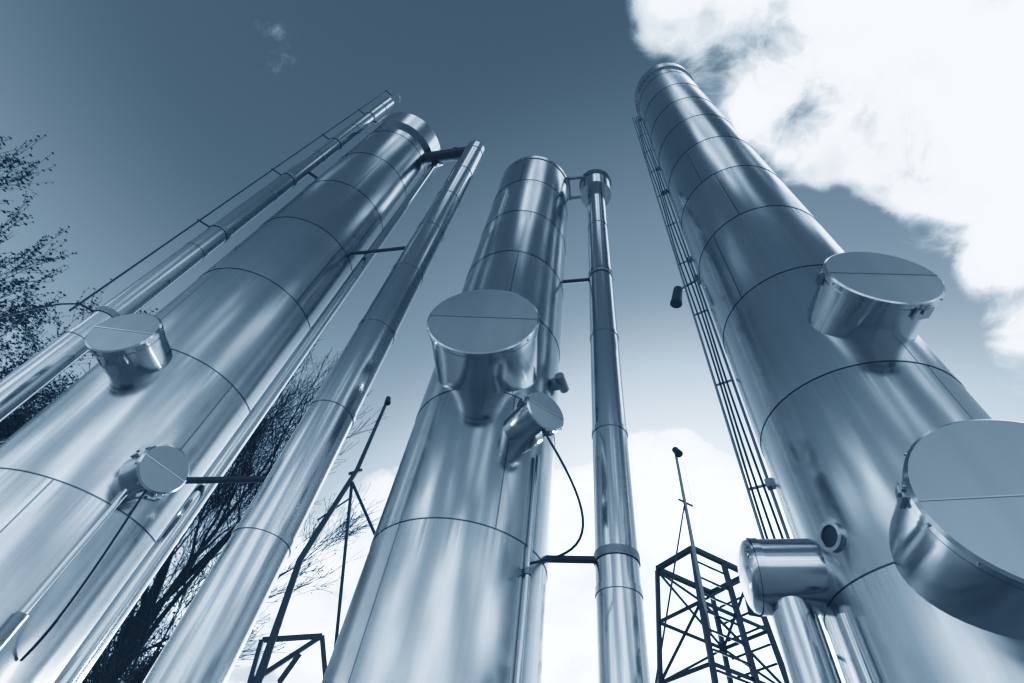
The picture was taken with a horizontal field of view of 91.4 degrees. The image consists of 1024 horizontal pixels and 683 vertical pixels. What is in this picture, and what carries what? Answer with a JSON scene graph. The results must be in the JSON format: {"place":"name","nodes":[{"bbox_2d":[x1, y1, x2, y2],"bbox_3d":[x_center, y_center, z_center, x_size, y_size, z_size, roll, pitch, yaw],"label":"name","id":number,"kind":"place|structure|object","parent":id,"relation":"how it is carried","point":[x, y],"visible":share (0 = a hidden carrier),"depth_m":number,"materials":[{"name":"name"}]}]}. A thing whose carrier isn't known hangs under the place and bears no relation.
{"place":"outdoors","nodes":[
{"label":"outdoors","id":0,"kind":"place"},
{"bbox_2d":[247,396,390,682],"bbox_3d":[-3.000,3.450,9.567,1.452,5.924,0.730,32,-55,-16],"label":"lattice mast","id":1,"kind":"object","parent":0,"point":[263,670],"visible":0.96,"depth_m":8.08,"materials":[{"name":"metal"}]},
{"bbox_2d":[0,0,1023,682],"label":"sky","id":2,"kind":"structure","parent":0,"point":[898,125],"materials":[{"name":"blue"}]},
{"label":"ground","id":3,"kind":"structure","parent":0,"visible":0},
{"bbox_2d":[0,134,76,331],"bbox_3d":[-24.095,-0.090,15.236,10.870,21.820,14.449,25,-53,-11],"label":"tree","id":4,"kind":"object","parent":3,"relation":"on","point":[6,160],"visible":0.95,"depth_m":20.76,"materials":[{"name":"black plant"}]},
{"bbox_2d":[0,278,157,443],"bbox_3d":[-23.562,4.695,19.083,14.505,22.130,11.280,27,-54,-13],"label":"tree","id":5,"kind":"object","parent":3,"relation":"on","point":[11,423],"visible":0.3,"depth_m":23.58,"materials":[{"name":"black plant"}]},
{"bbox_2d":[81,524,205,682],"bbox_3d":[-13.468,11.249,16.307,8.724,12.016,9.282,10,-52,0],"label":"tree","id":6,"kind":"object","parent":3,"relation":"on","point":[147,651],"visible":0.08,"depth_m":17.78,"materials":[{"name":"plant"}]},
{"bbox_2d":[82,512,296,682],"bbox_3d":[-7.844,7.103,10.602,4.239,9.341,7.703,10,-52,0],"label":"birch tree","id":7,"kind":"object","parent":3,"relation":"on","point":[131,675],"visible":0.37,"depth_m":9.83,"materials":[{"name":"black plant"}]},
{"bbox_2d":[0,89,400,421],"bbox_3d":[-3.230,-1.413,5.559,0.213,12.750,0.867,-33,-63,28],"label":"flue","id":8,"kind":"object","parent":3,"relation":"on","point":[24,382],"visible":0.94,"depth_m":4.61,"materials":[{"name":"metal"}]},
{"bbox_2d":[0,112,440,682],"bbox_3d":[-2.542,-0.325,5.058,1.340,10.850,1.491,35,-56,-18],"label":"chimney","id":9,"kind":"object","parent":3,"relation":"on","point":[160,404],"visible":0.89,"depth_m":3.44,"materials":[{"name":"metal"}]},
{"bbox_2d":[63,312,385,682],"bbox_3d":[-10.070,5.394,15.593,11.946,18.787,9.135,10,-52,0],"label":"birch tree","id":10,"kind":"object","parent":3,"relation":"on","point":[245,466],"visible":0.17,"depth_m":15.30,"materials":[{"name":"black plant"}]},
{"bbox_2d":[53,140,484,682],"bbox_3d":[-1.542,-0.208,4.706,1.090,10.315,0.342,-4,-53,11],"label":"flue","id":11,"kind":"object","parent":3,"relation":"on","point":[208,638],"visible":0.99,"depth_m":3.14,"materials":[{"name":"metal"}]},
{"bbox_2d":[321,156,568,682],"bbox_3d":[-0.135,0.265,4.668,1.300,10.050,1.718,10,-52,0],"label":"chimney","id":12,"kind":"object","parent":3,"relation":"on","point":[437,597],"visible":0.98,"depth_m":3.31,"materials":[{"name":"metal"}]},
{"bbox_2d":[0,372,583,682],"bbox_3d":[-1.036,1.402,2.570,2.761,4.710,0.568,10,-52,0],"label":"stack conduits","id":13,"kind":"object","parent":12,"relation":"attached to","point":[12,625],"visible":0.97,"depth_m":2.75,"materials":[{"name":"metal"}]},
{"bbox_2d":[547,169,650,682],"bbox_3d":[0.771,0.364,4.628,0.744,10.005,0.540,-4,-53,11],"label":"flue","id":14,"kind":"object","parent":3,"relation":"on","point":[622,653],"visible":0.99,"depth_m":3.55,"materials":[{"name":"metal"}]},
{"bbox_2d":[655,447,789,682],"bbox_3d":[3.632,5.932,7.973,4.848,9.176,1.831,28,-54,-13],"label":"lattice mast","id":15,"kind":"object","parent":3,"relation":"on","point":[702,604],"visible":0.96,"depth_m":8.76,"materials":[{"name":"metal"}]},
{"bbox_2d":[634,63,1023,682],"bbox_3d":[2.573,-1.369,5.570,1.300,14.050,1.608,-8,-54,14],"label":"chimney","id":16,"kind":"object","parent":3,"relation":"on","point":[891,447],"visible":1,"depth_m":2.80,"materials":[{"name":"metal"}]},
{"bbox_2d":[632,114,876,682],"bbox_3d":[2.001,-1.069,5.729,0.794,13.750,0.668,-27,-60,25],"label":"stack fittings","id":17,"kind":"object","parent":16,"relation":"attached to","point":[784,583],"visible":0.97,"depth_m":2.54,"materials":[{"name":"metal"}]}
]}

